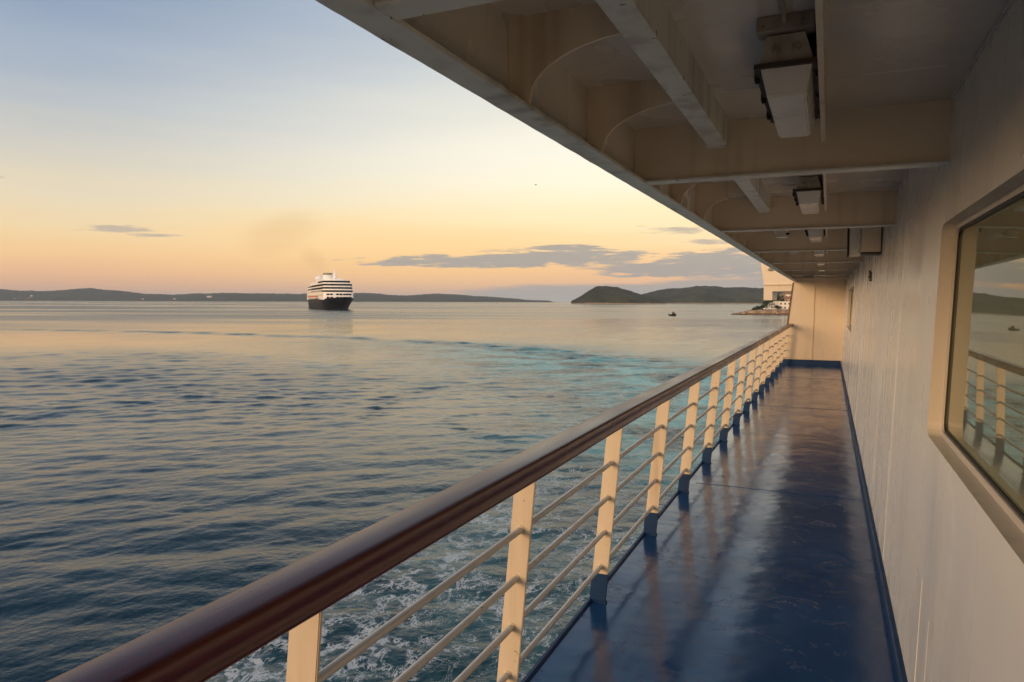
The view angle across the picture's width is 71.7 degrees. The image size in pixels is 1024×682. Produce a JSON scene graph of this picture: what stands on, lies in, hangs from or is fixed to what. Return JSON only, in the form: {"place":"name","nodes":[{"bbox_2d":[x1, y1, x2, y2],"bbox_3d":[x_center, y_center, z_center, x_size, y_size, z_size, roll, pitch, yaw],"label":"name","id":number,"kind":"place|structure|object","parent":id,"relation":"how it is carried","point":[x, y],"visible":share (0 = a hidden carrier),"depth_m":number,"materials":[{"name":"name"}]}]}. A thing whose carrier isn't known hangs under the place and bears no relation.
{"place":"outdoors","nodes":[
{"label":"outdoors","id":0,"kind":"place"},
{"bbox_2d":[0,288,550,301],"bbox_3d":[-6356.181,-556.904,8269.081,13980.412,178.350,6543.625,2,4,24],"label":"hills","id":1,"kind":"structure","parent":0,"point":[87,294],"depth_m":6411.05,"materials":[{"name":"green plant"}]},
{"bbox_2d":[0,0,763,301],"label":"sky","id":2,"kind":"structure","parent":0,"point":[172,147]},
{"bbox_2d":[0,301,787,681],"bbox_3d":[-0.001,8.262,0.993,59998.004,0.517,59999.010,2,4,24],"label":"water","id":3,"kind":"structure","parent":0,"point":[162,463],"depth_m":39.80,"materials":[{"name":"blue liquid"}]},
{"bbox_2d":[307,270,353,309],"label":"cruise ship","id":4,"kind":"object","parent":3,"relation":"on","point":[328,291],"visible":0.99,"depth_m":706.91,"materials":[{"name":"black paint"}]},
{"bbox_2d":[529,364,896,681],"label":"deck","id":5,"kind":"structure","parent":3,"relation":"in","point":[713,583],"depth_m":4.54,"materials":[{"name":"paint"}]},
{"bbox_2d":[46,323,791,681],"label":"railing","id":6,"kind":"object","parent":5,"relation":"on","point":[296,599],"visible":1,"depth_m":2.27,"materials":[{"name":"brown wood"}]},
{"bbox_2d":[521,385,765,681],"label":"deck edge bar","id":7,"kind":"object","parent":5,"relation":"on","point":[532,672],"visible":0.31,"depth_m":4.02,"materials":[{"name":"blue paint"}]},
{"bbox_2d":[696,377,863,500],"bbox_3d":[3.551,1.256,9.029,1.460,0.004,16.034,2,4,24],"label":"deck seam","id":8,"kind":"object","parent":5,"relation":"on","point":[783,491],"visible":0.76,"depth_m":6.65,"materials":[{"name":"paint"}]},
{"bbox_2d":[785,279,846,365],"bbox_3d":[8.433,-0.620,19.689,1.726,2.585,0.140,2,4,24],"label":"end bulkhead","id":9,"kind":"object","parent":5,"relation":"on","point":[816,314],"visible":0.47,"depth_m":19.66,"materials":[{"name":"paint"}]},
{"bbox_2d":[840,0,1023,681],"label":"cabin wall","id":10,"kind":"structure","parent":5,"relation":"on","point":[932,366],"depth_m":2.61,"materials":[{"name":"paint"}]},
{"bbox_2d":[316,0,1008,281],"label":"deck overhang","id":11,"kind":"object","parent":10,"relation":"attached to","point":[659,101],"visible":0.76,"depth_m":2.61,"materials":[{"name":"paint"}]},
{"bbox_2d":[776,230,788,237],"bbox_3d":[2.631,-1.046,6.883,0.120,0.080,0.080,2,4,24],"label":"junction box","id":12,"kind":"object","parent":11,"relation":"attached to","point":[781,234],"visible":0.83,"depth_m":6.85,"materials":[{"name":"paint"}]},
{"bbox_2d":[754,0,819,137],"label":"ceiling lamp","id":13,"kind":"object","parent":11,"relation":"attached to","point":[786,80],"visible":0.9,"depth_m":2.13,"materials":[{"name":"paint"}]},
{"bbox_2d":[803,275,812,277],"bbox_3d":[6.522,-1.475,15.539,0.230,0.170,0.100,2,4,24],"label":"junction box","id":14,"kind":"object","parent":11,"relation":"attached to","point":[807,276],"visible":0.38,"depth_m":15.51,"materials":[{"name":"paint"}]},
{"bbox_2d":[793,174,823,213],"bbox_3d":[1.939,-0.987,4.623,0.194,0.204,1.080,2,4,24],"label":"ceiling lamp","id":15,"kind":"object","parent":11,"relation":"attached to","point":[808,193],"visible":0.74,"depth_m":4.50,"materials":[{"name":"paint"}]},
{"bbox_2d":[805,229,825,241],"bbox_3d":[2.997,-1.116,6.989,0.194,0.204,1.080,2,4,24],"label":"ceiling lamp","id":16,"kind":"object","parent":11,"relation":"attached to","point":[815,235],"visible":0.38,"depth_m":6.90,"materials":[{"name":"paint"}]},
{"bbox_2d":[812,251,824,256],"bbox_3d":[4.055,-1.246,9.355,0.194,0.204,1.080,2,4,24],"label":"ceiling lamp","id":17,"kind":"object","parent":11,"relation":"attached to","point":[818,253],"visible":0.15,"depth_m":9.37,"materials":[{"name":"paint"}]},
{"bbox_2d":[849,288,853,327],"bbox_3d":[7.149,-0.679,14.808,0.079,0.868,3.508,2,4,24],"label":"window","id":18,"kind":"structure","parent":10,"relation":"in","point":[852,291],"depth_m":16.01,"materials":[{"name":"paint"}]},
{"bbox_2d":[847,227,882,257],"bbox_3d":[3.302,-0.963,6.639,0.283,0.340,0.306,2,4,24],"label":"wall cabinet","id":19,"kind":"object","parent":10,"relation":"attached to","point":[865,241],"depth_m":6.51,"materials":[{"name":"metal"}]},
{"bbox_2d":[941,183,1023,533],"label":"window","id":20,"kind":"structure","parent":10,"relation":"in","point":[982,420],"depth_m":2.25,"materials":[{"name":"glass"}]},
{"bbox_2d":[731,305,788,314],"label":"headland","id":21,"kind":"structure","parent":3,"relation":"in","point":[777,311],"depth_m":466.15,"materials":[{"name":"brown stone"}]},
{"bbox_2d":[761,300,770,306],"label":"tree","id":22,"kind":"object","parent":21,"relation":"on","point":[764,302],"visible":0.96,"depth_m":486.07,"materials":[{"name":"green plant"}]},
{"bbox_2d":[746,313,787,314],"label":"quay wall","id":23,"kind":"structure","parent":21,"relation":"on","point":[766,313],"depth_m":464.90,"materials":[{"name":"brown stone"}]},
{"bbox_2d":[768,303,774,308],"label":"house","id":24,"kind":"structure","parent":21,"relation":"on","point":[772,305],"depth_m":492.83,"materials":[{"name":"beige paint"}]},
{"bbox_2d":[773,301,789,308],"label":"house","id":25,"kind":"structure","parent":21,"relation":"on","point":[784,304],"depth_m":486.21,"materials":[{"name":"beige paint"}]},
{"bbox_2d":[780,295,790,300],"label":"house","id":26,"kind":"structure","parent":21,"relation":"on","point":[786,298],"depth_m":523.34,"materials":[{"name":"beige paint"}]},
{"bbox_2d":[780,292,790,296],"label":"house","id":27,"kind":"structure","parent":21,"relation":"on","point":[788,293],"depth_m":556.39,"materials":[{"name":"beige paint"}]},
{"bbox_2d":[571,286,665,303],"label":"island","id":28,"kind":"structure","parent":0,"point":[605,295],"depth_m":2342.61,"materials":[{"name":"green plant"}]},
{"bbox_2d":[641,286,783,303],"bbox_3d":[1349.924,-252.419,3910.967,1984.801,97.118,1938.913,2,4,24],"label":"distant island","id":29,"kind":"structure","parent":0,"point":[714,295],"depth_m":3393.14,"materials":[{"name":"green plant"}]},
{"bbox_2d":[761,263,792,299],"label":"bridge wing","id":30,"kind":"structure","parent":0,"point":[774,281],"depth_m":26.29,"materials":[{"name":"white metal"}]}
]}

